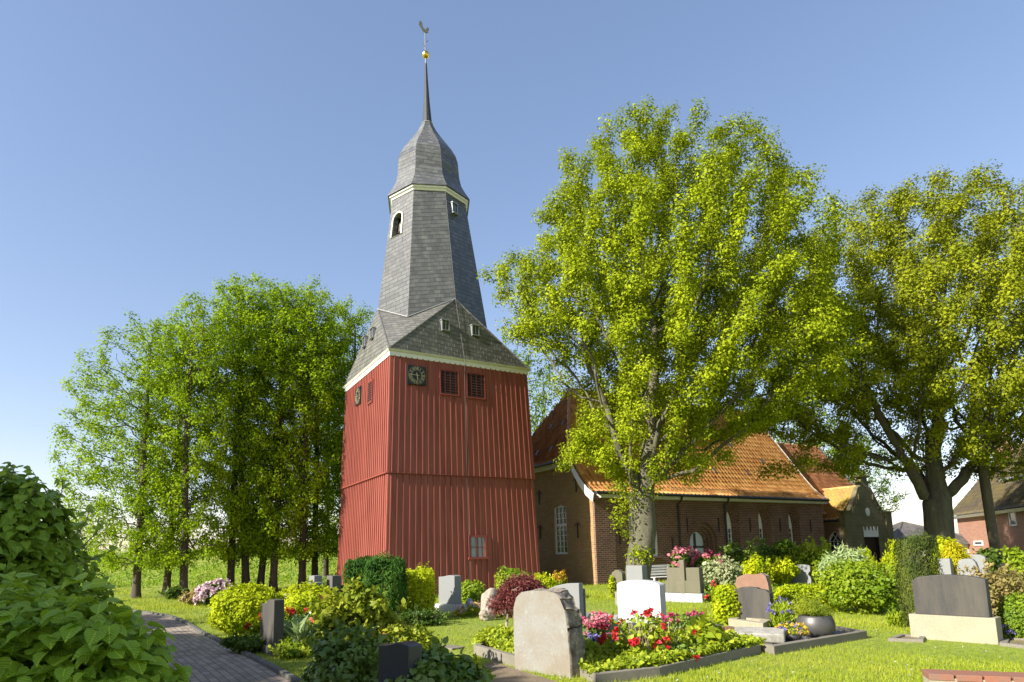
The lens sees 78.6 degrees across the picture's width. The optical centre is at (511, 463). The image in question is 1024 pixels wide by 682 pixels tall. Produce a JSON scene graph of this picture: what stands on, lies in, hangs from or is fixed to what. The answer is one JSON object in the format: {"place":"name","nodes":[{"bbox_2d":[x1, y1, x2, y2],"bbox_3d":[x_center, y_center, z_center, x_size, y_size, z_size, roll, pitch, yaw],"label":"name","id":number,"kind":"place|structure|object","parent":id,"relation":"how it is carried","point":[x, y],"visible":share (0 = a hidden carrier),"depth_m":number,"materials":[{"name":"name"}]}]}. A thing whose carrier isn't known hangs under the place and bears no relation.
{"place":"outdoors","nodes":[
{"label":"outdoors","id":0,"kind":"place"},
{"bbox_2d":[80,552,336,589],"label":"embankment","id":1,"kind":"structure","parent":0,"point":[199,562],"depth_m":38.01,"materials":[{"name":"green plant"}]},
{"bbox_2d":[74,544,337,588],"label":"meadow grass","id":2,"kind":"structure","parent":1,"relation":"on","point":[193,570],"depth_m":37.59,"materials":[{"name":"green plant"}]},
{"bbox_2d":[133,611,290,681],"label":"path","id":3,"kind":"structure","parent":0,"point":[206,658],"depth_m":10.04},
{"bbox_2d":[0,0,1023,554],"label":"sky","id":4,"kind":"structure","parent":0,"point":[152,151],"materials":[{"name":"blue"}]},
{"bbox_2d":[88,563,1023,681],"bbox_3d":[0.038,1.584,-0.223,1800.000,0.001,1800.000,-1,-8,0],"label":"ground","id":5,"kind":"structure","parent":0,"point":[959,645],"depth_m":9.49,"materials":[{"name":"green plant"}]},
{"bbox_2d":[0,462,118,613],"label":"broad leaved bush","id":6,"kind":"object","parent":5,"relation":"on","point":[32,542],"visible":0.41,"depth_m":4.15,"materials":[{"name":"green plant"}]},
{"bbox_2d":[0,563,191,681],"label":"broad leaved bush","id":7,"kind":"object","parent":5,"relation":"on","point":[45,638],"visible":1,"depth_m":2.72,"materials":[{"name":"green plant"}]},
{"bbox_2d":[45,308,196,598],"bbox_3d":[-17.320,-0.413,28.033,5.707,12.853,5.810,6,-11,-43],"label":"lime tree","id":8,"kind":"object","parent":5,"relation":"on","point":[140,504],"visible":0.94,"depth_m":27.14,"materials":[{"name":"green plant"}]},
{"bbox_2d":[124,312,219,595],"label":"lime tree","id":9,"kind":"object","parent":5,"relation":"on","point":[167,577],"visible":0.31,"depth_m":28.84,"materials":[{"name":"green plant"}]},
{"bbox_2d":[155,583,189,598],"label":"undergrowth","id":10,"kind":"object","parent":5,"relation":"on","point":[174,592],"visible":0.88,"depth_m":25.55,"materials":[{"name":"green plant"}]},
{"bbox_2d":[138,289,244,588],"bbox_3d":[-14.175,-1.059,27.980,4.287,13.998,4.392,4,-10,-34],"label":"lime tree","id":11,"kind":"object","parent":5,"relation":"on","point":[184,550],"visible":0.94,"depth_m":27.60,"materials":[{"name":"green plant"}]},
{"bbox_2d":[191,577,232,605],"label":"rhododendron","id":12,"kind":"object","parent":5,"relation":"on","point":[206,591],"visible":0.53,"depth_m":21.00,"materials":[{"name":"pink plant"}]},
{"bbox_2d":[133,609,301,681],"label":"path kerb","id":13,"kind":"structure","parent":5,"relation":"on","point":[286,674],"depth_m":9.97,"materials":[{"name":"grey concrete"}]},
{"bbox_2d":[189,279,282,585],"bbox_3d":[-13.448,-1.548,30.487,4.692,15.662,4.402,1,-8,-19],"label":"lime tree","id":14,"kind":"object","parent":5,"relation":"on","point":[234,484],"visible":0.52,"depth_m":29.74,"materials":[{"name":"green plant"}]},
{"bbox_2d":[217,632,264,653],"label":"ground cover","id":15,"kind":"object","parent":5,"relation":"on","point":[251,642],"visible":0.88,"depth_m":10.60,"materials":[{"name":"green plant"}]},
{"bbox_2d":[192,270,293,583],"bbox_3d":[-13.130,-1.809,30.872,4.716,16.277,4.831,-4,-8,0],"label":"lime tree","id":16,"kind":"object","parent":5,"relation":"on","point":[245,571],"visible":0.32,"depth_m":30.04,"materials":[{"name":"green plant"}]},
{"bbox_2d":[204,581,288,634],"bbox_3d":[-5.729,3.140,13.586,1.695,1.175,1.641,-1,-8,0],"label":"box bush","id":17,"kind":"object","parent":5,"relation":"on","point":[240,601],"visible":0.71,"depth_m":13.10,"materials":[{"name":"green plant"}]},
{"bbox_2d":[223,278,315,584],"bbox_3d":[-12.154,-1.688,31.581,4.315,16.205,4.600,2,-8,0],"label":"lime tree","id":18,"kind":"object","parent":5,"relation":"on","point":[261,572],"visible":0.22,"depth_m":30.59,"materials":[{"name":"green plant"}]},
{"bbox_2d":[259,599,283,656],"bbox_3d":[-4.093,2.792,10.651,0.240,0.960,0.806,5,-10,-38],"label":"gravestone","id":19,"kind":"object","parent":5,"relation":"on","point":[272,622],"visible":0.68,"depth_m":10.43,"materials":[{"name":"grey stone"}]},
{"bbox_2d":[227,276,323,591],"bbox_3d":[-11.802,-1.640,30.770,4.612,15.843,4.502,-7,-10,35],"label":"lime tree","id":20,"kind":"object","parent":5,"relation":"on","point":[274,557],"visible":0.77,"depth_m":29.94,"materials":[{"name":"green plant"}]},
{"bbox_2d":[244,606,319,641],"bbox_3d":[-4.119,3.073,11.849,1.870,0.712,0.809,-1,-8,0],"label":"flower patch","id":21,"kind":"object","parent":5,"relation":"on","point":[291,613],"visible":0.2,"depth_m":11.83,"materials":[{"name":"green plant"}]},
{"bbox_2d":[268,636,312,659],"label":"ground cover","id":22,"kind":"object","parent":5,"relation":"on","point":[289,648],"visible":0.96,"depth_m":9.94,"materials":[{"name":"green plant"}]},
{"bbox_2d":[283,614,316,641],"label":"ornamental grass","id":23,"kind":"object","parent":5,"relation":"on","point":[296,631],"depth_m":10.51,"materials":[{"name":"green plant"}]},
{"bbox_2d":[257,274,351,589],"bbox_3d":[-10.328,-1.625,31.243,4.830,15.879,4.531,1,-8,-16],"label":"lime tree","id":24,"kind":"object","parent":5,"relation":"on","point":[305,499],"visible":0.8,"depth_m":30.61,"materials":[{"name":"green plant"}]},
{"bbox_2d":[280,580,340,620],"bbox_3d":[-4.474,3.109,13.557,1.510,1.172,1.565,-1,-8,0],"label":"box bush","id":25,"kind":"object","parent":5,"relation":"on","point":[306,597],"visible":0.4,"depth_m":13.28,"materials":[{"name":"plant"}]},
{"bbox_2d":[270,288,354,574],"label":"lime tree","id":26,"kind":"object","parent":5,"relation":"on","point":[314,531],"visible":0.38,"depth_m":32.00,"materials":[{"name":"green plant"}]},
{"bbox_2d":[299,317,357,578],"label":"lime tree","id":27,"kind":"object","parent":5,"relation":"on","point":[325,567],"visible":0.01,"depth_m":36.06,"materials":[{"name":"green plant"}]},
{"bbox_2d":[310,295,374,556],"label":"lime tree","id":28,"kind":"object","parent":5,"relation":"on","point":[350,325],"visible":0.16,"depth_m":33.80,"materials":[{"name":"green plant"}]},
{"bbox_2d":[300,619,398,681],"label":"bush","id":29,"kind":"object","parent":5,"relation":"on","point":[338,658],"visible":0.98,"depth_m":6.67,"materials":[{"name":"green plant"}]},
{"bbox_2d":[298,573,406,676],"bbox_3d":[-2.012,2.159,8.238,1.434,1.414,1.408,-1,-8,0],"label":"bush","id":30,"kind":"object","parent":5,"relation":"on","point":[361,603],"visible":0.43,"depth_m":8.05,"materials":[{"name":"green plant"}]},
{"bbox_2d":[342,550,378,592],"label":"yew","id":31,"kind":"object","parent":5,"relation":"on","point":[354,568],"visible":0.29,"depth_m":15.32,"materials":[{"name":"green plant"}]},
{"bbox_2d":[361,550,409,622],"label":"yew","id":32,"kind":"object","parent":5,"relation":"on","point":[389,573],"visible":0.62,"depth_m":14.50,"materials":[{"name":"green plant"}]},
{"bbox_2d":[378,640,421,681],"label":"gravestone","id":33,"kind":"object","parent":5,"relation":"on","point":[397,659],"visible":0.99,"depth_m":5.75,"materials":[{"name":"stone"}]},
{"bbox_2d":[389,623,445,652],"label":"box bush","id":34,"kind":"object","parent":5,"relation":"on","point":[422,635],"visible":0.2,"depth_m":8.01,"materials":[{"name":"green plant"}]},
{"bbox_2d":[405,563,437,611],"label":"box bush","id":35,"kind":"object","parent":5,"relation":"on","point":[415,579],"visible":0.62,"depth_m":15.65,"materials":[{"name":"green plant"}]},
{"bbox_2d":[395,603,453,625],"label":"ground cover","id":36,"kind":"object","parent":5,"relation":"on","point":[424,617],"visible":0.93,"depth_m":13.97,"materials":[{"name":"green plant"}]},
{"bbox_2d":[383,636,491,681],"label":"laurel","id":37,"kind":"object","parent":5,"relation":"on","point":[437,664],"visible":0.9,"depth_m":5.75,"materials":[{"name":"green plant"}]},
{"bbox_2d":[337,21,539,594],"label":"bell tower","id":38,"kind":"structure","parent":5,"relation":"on","point":[437,470],"depth_m":26.91,"materials":[{"name":"red wood"}]},
{"bbox_2d":[439,368,459,396],"bbox_3d":[-2.644,-3.412,26.355,0.900,1.116,0.120,3,-9,-30],"label":"louvre window","id":39,"kind":"structure","parent":38,"relation":"in","point":[441,371],"depth_m":26.34,"materials":[{"name":"red wood"}]},
{"bbox_2d":[466,372,485,399],"bbox_3d":[-1.564,-3.354,26.980,0.921,1.161,0.121,3,-9,-30],"label":"louvre window","id":40,"kind":"structure","parent":38,"relation":"in","point":[468,379],"depth_m":26.97,"materials":[{"name":"red wood"}]},
{"bbox_2d":[468,535,488,559],"bbox_3d":[-1.402,3.445,25.789,0.920,0.990,0.154,3,-9,-30],"label":"window","id":41,"kind":"structure","parent":38,"relation":"in","point":[472,547],"depth_m":25.77,"materials":[{"name":"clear glass"}]},
{"bbox_2d":[434,575,466,613],"bbox_3d":[-1.695,3.585,17.084,0.460,1.071,0.854,6,-11,-43],"label":"gravestone","id":42,"kind":"object","parent":5,"relation":"on","point":[449,593],"visible":0.77,"depth_m":16.91,"materials":[{"name":"white stone"}]},
{"bbox_2d":[452,602,480,616],"bbox_3d":[-1.045,3.752,16.089,0.948,0.402,0.959,-1,-8,0],"label":"flower patch","id":43,"kind":"object","parent":5,"relation":"on","point":[460,609],"visible":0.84,"depth_m":15.86,"materials":[{"name":"green plant"}]},
{"bbox_2d":[461,579,485,607],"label":"bush","id":44,"kind":"object","parent":5,"relation":"on","point":[474,594],"visible":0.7,"depth_m":17.93,"materials":[{"name":"green plant"}]},
{"bbox_2d":[474,642,514,666],"bbox_3d":[-0.069,2.968,9.934,1.018,0.200,2.198,-4,-8,18],"label":"grave bed","id":45,"kind":"object","parent":5,"relation":"on","point":[483,649],"visible":0.18,"depth_m":9.34,"materials":[{"name":"grey stone"}]},
{"bbox_2d":[471,624,513,652],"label":"ground cover","id":46,"kind":"object","parent":45,"relation":"on","point":[500,636],"visible":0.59,"depth_m":9.99,"materials":[{"name":"green plant"}]},
{"bbox_2d":[477,569,546,626],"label":"japanese maple","id":47,"kind":"object","parent":5,"relation":"on","point":[509,591],"visible":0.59,"depth_m":10.67,"materials":[{"name":"red plant"}]},
{"bbox_2d":[494,565,532,589],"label":"bush","id":48,"kind":"object","parent":5,"relation":"on","point":[511,572],"visible":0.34,"depth_m":19.36,"materials":[{"name":"green plant"}]},
{"bbox_2d":[485,661,555,681],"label":"soil patch","id":49,"kind":"object","parent":5,"relation":"on","point":[503,672],"visible":0.75,"depth_m":8.14,"materials":[{"name":"beige sand"}]},
{"bbox_2d":[501,334,574,432],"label":"background tree","id":50,"kind":"object","parent":5,"relation":"on","point":[527,361],"visible":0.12,"depth_m":44.77,"materials":[{"name":"green plant"}]},
{"bbox_2d":[513,588,584,678],"bbox_3d":[0.497,2.275,8.425,0.347,1.187,1.068,6,-11,-43],"label":"gravestone","id":51,"kind":"object","parent":5,"relation":"on","point":[548,631],"visible":0.94,"depth_m":8.22,"materials":[{"name":"stone"}]},
{"bbox_2d":[550,583,583,616],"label":"gravestone","id":52,"kind":"object","parent":5,"relation":"on","point":[575,590],"visible":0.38,"depth_m":11.67,"materials":[{"name":"grey stone"}]},
{"bbox_2d":[626,565,647,579],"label":"gravestone","id":53,"kind":"object","parent":5,"relation":"on","point":[636,572],"visible":0.46,"depth_m":19.65,"materials":[{"name":"grey stone"}]},
{"bbox_2d":[617,580,666,627],"bbox_3d":[2.598,2.859,12.552,0.200,1.039,1.020,7,-11,-44],"label":"gravestone","id":54,"kind":"object","parent":5,"relation":"on","point":[640,596],"visible":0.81,"depth_m":12.48,"materials":[{"name":"white stone"}]},
{"bbox_2d":[579,633,760,681],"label":"grave bed","id":55,"kind":"object","parent":5,"relation":"on","point":[625,675],"visible":0.2,"depth_m":7.96,"materials":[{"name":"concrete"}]},
{"bbox_2d":[582,610,611,638],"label":"azalea","id":56,"kind":"object","parent":55,"relation":"on","point":[592,625],"visible":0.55,"depth_m":10.28,"materials":[{"name":"pink plant"}]},
{"bbox_2d":[597,607,696,652],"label":"flowers","id":57,"kind":"object","parent":55,"relation":"on","point":[647,635],"visible":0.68,"depth_m":8.60,"materials":[{"name":"green plant"}]},
{"bbox_2d":[578,628,766,676],"bbox_3d":[2.292,2.653,8.941,3.561,0.321,1.740,2,-9,-21],"label":"ground cover","id":58,"kind":"object","parent":55,"relation":"on","point":[598,657],"visible":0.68,"depth_m":8.37,"materials":[{"name":"green plant"}]},
{"bbox_2d":[652,632,699,660],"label":"rhododendron","id":59,"kind":"object","parent":55,"relation":"on","point":[670,645],"visible":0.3,"depth_m":8.45,"materials":[{"name":"red plant"}]},
{"bbox_2d":[678,607,732,651],"bbox_3d":[2.867,2.553,9.323,0.803,0.799,0.993,-1,-8,0],"label":"laurel","id":60,"kind":"object","parent":55,"relation":"on","point":[704,628],"visible":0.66,"depth_m":9.18,"materials":[{"name":"green plant"}]},
{"bbox_2d":[477,94,877,580],"bbox_3d":[6.095,-4.642,24.830,14.780,19.486,11.855,-1,-8,0],"label":"oak tree","id":61,"kind":"object","parent":5,"relation":"on","point":[628,310],"visible":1,"depth_m":22.77,"materials":[{"name":"green plant"}]},
{"bbox_2d":[667,545,701,566],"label":"rhododendron","id":62,"kind":"object","parent":5,"relation":"on","point":[679,553],"visible":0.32,"depth_m":25.80,"materials":[{"name":"pink plant"}]},
{"bbox_2d":[665,560,705,602],"bbox_3d":[5.198,3.541,18.769,1.230,1.300,0.420,-9,-11,41],"label":"gravestone","id":63,"kind":"object","parent":5,"relation":"on","point":[683,583],"visible":0.86,"depth_m":18.59,"materials":[{"name":"white stone"}]},
{"bbox_2d":[661,609,710,630],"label":"azalea","id":64,"kind":"object","parent":5,"relation":"on","point":[682,620],"visible":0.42,"depth_m":10.97,"materials":[{"name":"pink plant"}]},
{"bbox_2d":[690,547,723,587],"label":"rhododendron","id":65,"kind":"object","parent":5,"relation":"on","point":[706,556],"visible":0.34,"depth_m":24.92,"materials":[{"name":"pink plant"}]},
{"bbox_2d":[532,389,893,584],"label":"village church","id":66,"kind":"structure","parent":5,"relation":"on","point":[580,540],"depth_m":33.36,"materials":[{"name":"red brick"}]},
{"bbox_2d":[554,505,567,553],"bbox_3d":[2.501,3.292,31.304,0.100,2.460,1.120,3,-9,-30],"label":"gable window","id":67,"kind":"structure","parent":66,"relation":"in","point":[559,511],"depth_m":31.40,"materials":[{"name":"white glass"}]},
{"bbox_2d":[700,553,743,586],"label":"variegated shrub","id":68,"kind":"object","parent":5,"relation":"on","point":[722,573],"visible":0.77,"depth_m":19.75,"materials":[{"name":"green plant"}]},
{"bbox_2d":[710,582,741,624],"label":"box bush","id":69,"kind":"object","parent":5,"relation":"on","point":[720,595],"visible":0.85,"depth_m":12.86,"materials":[{"name":"green plant"}]},
{"bbox_2d":[715,541,747,573],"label":"rhododendron","id":70,"kind":"object","parent":5,"relation":"on","point":[732,551],"visible":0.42,"depth_m":28.74,"materials":[{"name":"green plant"}]},
{"bbox_2d":[728,617,770,626],"bbox_3d":[4.707,3.206,12.472,0.586,0.210,1.483,1,-8,-18],"label":"grave bed","id":71,"kind":"object","parent":5,"relation":"on","point":[748,622],"visible":0.5,"depth_m":12.22,"materials":[{"name":"grey stone"}]},
{"bbox_2d":[728,587,773,626],"bbox_3d":[4.877,2.937,12.762,0.860,0.835,0.170,-9,-11,41],"label":"gravestone","id":72,"kind":"object","parent":5,"relation":"on","point":[754,601],"visible":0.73,"depth_m":12.65,"materials":[{"name":"grey stone"}]},
{"bbox_2d":[734,536,773,562],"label":"rhododendron","id":73,"kind":"object","parent":5,"relation":"on","point":[763,550],"visible":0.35,"depth_m":28.34,"materials":[{"name":"green plant"}]},
{"bbox_2d":[735,573,773,604],"bbox_3d":[5.557,3.046,14.363,0.831,1.066,0.178,-9,-11,41],"label":"gravestone","id":74,"kind":"object","parent":5,"relation":"on","point":[761,580],"visible":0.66,"depth_m":14.29,"materials":[{"name":"stone"}]},
{"bbox_2d":[740,552,773,581],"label":"bush","id":75,"kind":"object","parent":5,"relation":"on","point":[754,567],"visible":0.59,"depth_m":24.14,"materials":[{"name":"plant"}]},
{"bbox_2d":[766,596,796,628],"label":"iris clump","id":76,"kind":"object","parent":5,"relation":"on","point":[780,612],"visible":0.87,"depth_m":12.00,"materials":[{"name":"green plant"}]},
{"bbox_2d":[764,554,800,584],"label":"bush","id":77,"kind":"object","parent":5,"relation":"on","point":[784,571],"visible":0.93,"depth_m":25.16,"materials":[{"name":"plant"}]},
{"bbox_2d":[769,537,796,563],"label":"rhododendron","id":78,"kind":"object","parent":5,"relation":"on","point":[782,546],"visible":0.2,"depth_m":28.41,"materials":[{"name":"green plant"}]},
{"bbox_2d":[791,564,811,584],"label":"gravestone","id":79,"kind":"object","parent":5,"relation":"on","point":[804,577],"visible":0.57,"depth_m":25.49,"materials":[{"name":"grey stone"}]},
{"bbox_2d":[741,384,870,480],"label":"background tree","id":80,"kind":"object","parent":5,"relation":"on","point":[831,447],"visible":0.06,"depth_m":53.23,"materials":[{"name":"green plant"}]},
{"bbox_2d":[773,583,840,611],"bbox_3d":[7.090,3.242,15.057,1.785,0.753,0.753,-1,-8,0],"label":"hedge","id":81,"kind":"object","parent":5,"relation":"on","point":[787,591],"visible":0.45,"depth_m":14.84,"materials":[{"name":"plant"}]},
{"bbox_2d":[761,626,866,654],"bbox_3d":[4.859,2.928,10.417,2.966,0.180,0.981,4,-10,-33],"label":"grave bed","id":82,"kind":"object","parent":5,"relation":"on","point":[850,634],"visible":0.3,"depth_m":9.84,"materials":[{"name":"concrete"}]},
{"bbox_2d":[733,627,785,642],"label":"reclining slab","id":83,"kind":"structure","parent":82,"relation":"on","point":[773,635],"depth_m":9.81,"materials":[{"name":"grey stone"}]},
{"bbox_2d":[785,632,802,641],"bbox_3d":[4.469,2.785,10.022,0.380,0.130,0.380,-1,-8,0],"label":"flower bowl","id":84,"kind":"object","parent":82,"relation":"on","point":[790,637],"visible":0.51,"depth_m":9.88,"materials":[{"name":"metal"}]},
{"bbox_2d":[775,620,809,637],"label":"pansies","id":85,"kind":"object","parent":84,"relation":"in","point":[801,628],"visible":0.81,"depth_m":9.92,"materials":[{"name":"yellow plant"}]},
{"bbox_2d":[796,613,835,637],"bbox_3d":[5.087,2.717,10.470,0.602,0.360,0.602,-1,-8,0],"label":"round planter","id":86,"kind":"object","parent":82,"relation":"on","point":[820,626],"visible":0.7,"depth_m":10.23,"materials":[{"name":"metal"}]},
{"bbox_2d":[787,589,836,616],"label":"dwarf pine","id":87,"kind":"object","parent":86,"relation":"in","point":[811,608],"visible":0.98,"depth_m":10.41,"materials":[{"name":"green plant"}]},
{"bbox_2d":[796,535,833,582],"bbox_3d":[12.684,4.000,25.852,1.592,2.134,1.775,-1,-8,0],"label":"bush","id":88,"kind":"object","parent":5,"relation":"on","point":[813,556],"visible":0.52,"depth_m":25.74,"materials":[{"name":"green plant"}]},
{"bbox_2d":[815,540,867,577],"bbox_3d":[10.461,3.328,19.823,1.668,1.857,1.776,-7,-10,33],"label":"willow bush","id":89,"kind":"object","parent":5,"relation":"on","point":[853,555],"visible":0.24,"depth_m":19.55,"materials":[{"name":"plant"}]},
{"bbox_2d":[813,551,910,614],"bbox_3d":[8.100,2.785,14.523,1.939,1.503,2.028,2,-9,-23],"label":"bush","id":90,"kind":"object","parent":5,"relation":"on","point":[861,585],"visible":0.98,"depth_m":14.05,"materials":[{"name":"green plant"}]},
{"bbox_2d":[819,418,910,513],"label":"background tree","id":91,"kind":"object","parent":5,"relation":"on","point":[885,490],"visible":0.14,"depth_m":63.55,"materials":[{"name":"green plant"}]},
{"bbox_2d":[731,159,1023,574],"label":"spreading tree","id":92,"kind":"object","parent":5,"relation":"on","point":[917,289],"visible":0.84,"depth_m":26.57,"materials":[{"name":"green plant"}]},
{"bbox_2d":[884,610,909,627],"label":"fern","id":93,"kind":"object","parent":5,"relation":"on","point":[894,618],"visible":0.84,"depth_m":11.94,"materials":[{"name":"green plant"}]},
{"bbox_2d":[887,634,924,642],"bbox_3d":[6.589,2.914,10.328,0.718,0.100,0.477,6,-11,-42],"label":"grave bed","id":94,"kind":"object","parent":5,"relation":"on","point":[897,638],"visible":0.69,"depth_m":10.21,"materials":[{"name":"grey stone"}]},
{"bbox_2d":[892,528,943,625],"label":"yew","id":95,"kind":"object","parent":5,"relation":"on","point":[921,542],"visible":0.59,"depth_m":11.30,"materials":[{"name":"green plant"}]},
{"bbox_2d":[893,521,969,563],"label":"garden house","id":96,"kind":"structure","parent":5,"relation":"on","point":[901,528],"depth_m":49.78,"materials":[{"name":"white paint"}]},
{"bbox_2d":[933,539,972,574],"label":"weeping conifer","id":97,"kind":"object","parent":5,"relation":"on","point":[953,550],"visible":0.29,"depth_m":17.67,"materials":[{"name":"yellow plant"}]},
{"bbox_2d":[909,574,1002,644],"bbox_3d":[7.226,2.386,10.259,0.340,1.116,1.195,6,-11,-41],"label":"gravestone","id":98,"kind":"object","parent":5,"relation":"on","point":[953,607],"visible":0.9,"depth_m":10.13,"materials":[{"name":"grey stone"}]},
{"bbox_2d":[895,277,1023,575],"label":"slender tree","id":99,"kind":"object","parent":5,"relation":"on","point":[989,512],"visible":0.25,"depth_m":27.39,"materials":[{"name":"green plant"}]},
{"bbox_2d":[957,558,979,576],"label":"gravestone","id":100,"kind":"object","parent":5,"relation":"on","point":[962,563],"visible":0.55,"depth_m":16.74,"materials":[{"name":"grey stone"}]},
{"bbox_2d":[922,669,1023,681],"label":"brick wall","id":101,"kind":"structure","parent":5,"relation":"on","point":[935,675],"depth_m":6.62,"materials":[{"name":"red brick"}]},
{"bbox_2d":[972,547,1002,576],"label":"bush","id":102,"kind":"object","parent":5,"relation":"on","point":[991,556],"visible":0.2,"depth_m":23.67,"materials":[{"name":"green plant"}]},
{"bbox_2d":[953,441,1023,563],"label":"brick house","id":103,"kind":"structure","parent":5,"relation":"on","point":[1008,501],"depth_m":43.70,"materials":[{"name":"red brick"}]},
{"bbox_2d":[956,558,1023,625],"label":"bush","id":104,"kind":"object","parent":5,"relation":"on","point":[1001,586],"visible":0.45,"depth_m":11.60,"materials":[{"name":"brown plant"}]},
{"bbox_2d":[996,590,1023,637],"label":"box bush","id":105,"kind":"object","parent":5,"relation":"on","point":[1006,610],"visible":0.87,"depth_m":10.01,"materials":[{"name":"green plant"}]},
{"bbox_2d":[999,545,1023,576],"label":"bush","id":106,"kind":"object","parent":5,"relation":"on","point":[1015,559],"visible":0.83,"depth_m":21.85,"materials":[{"name":"green plant"}]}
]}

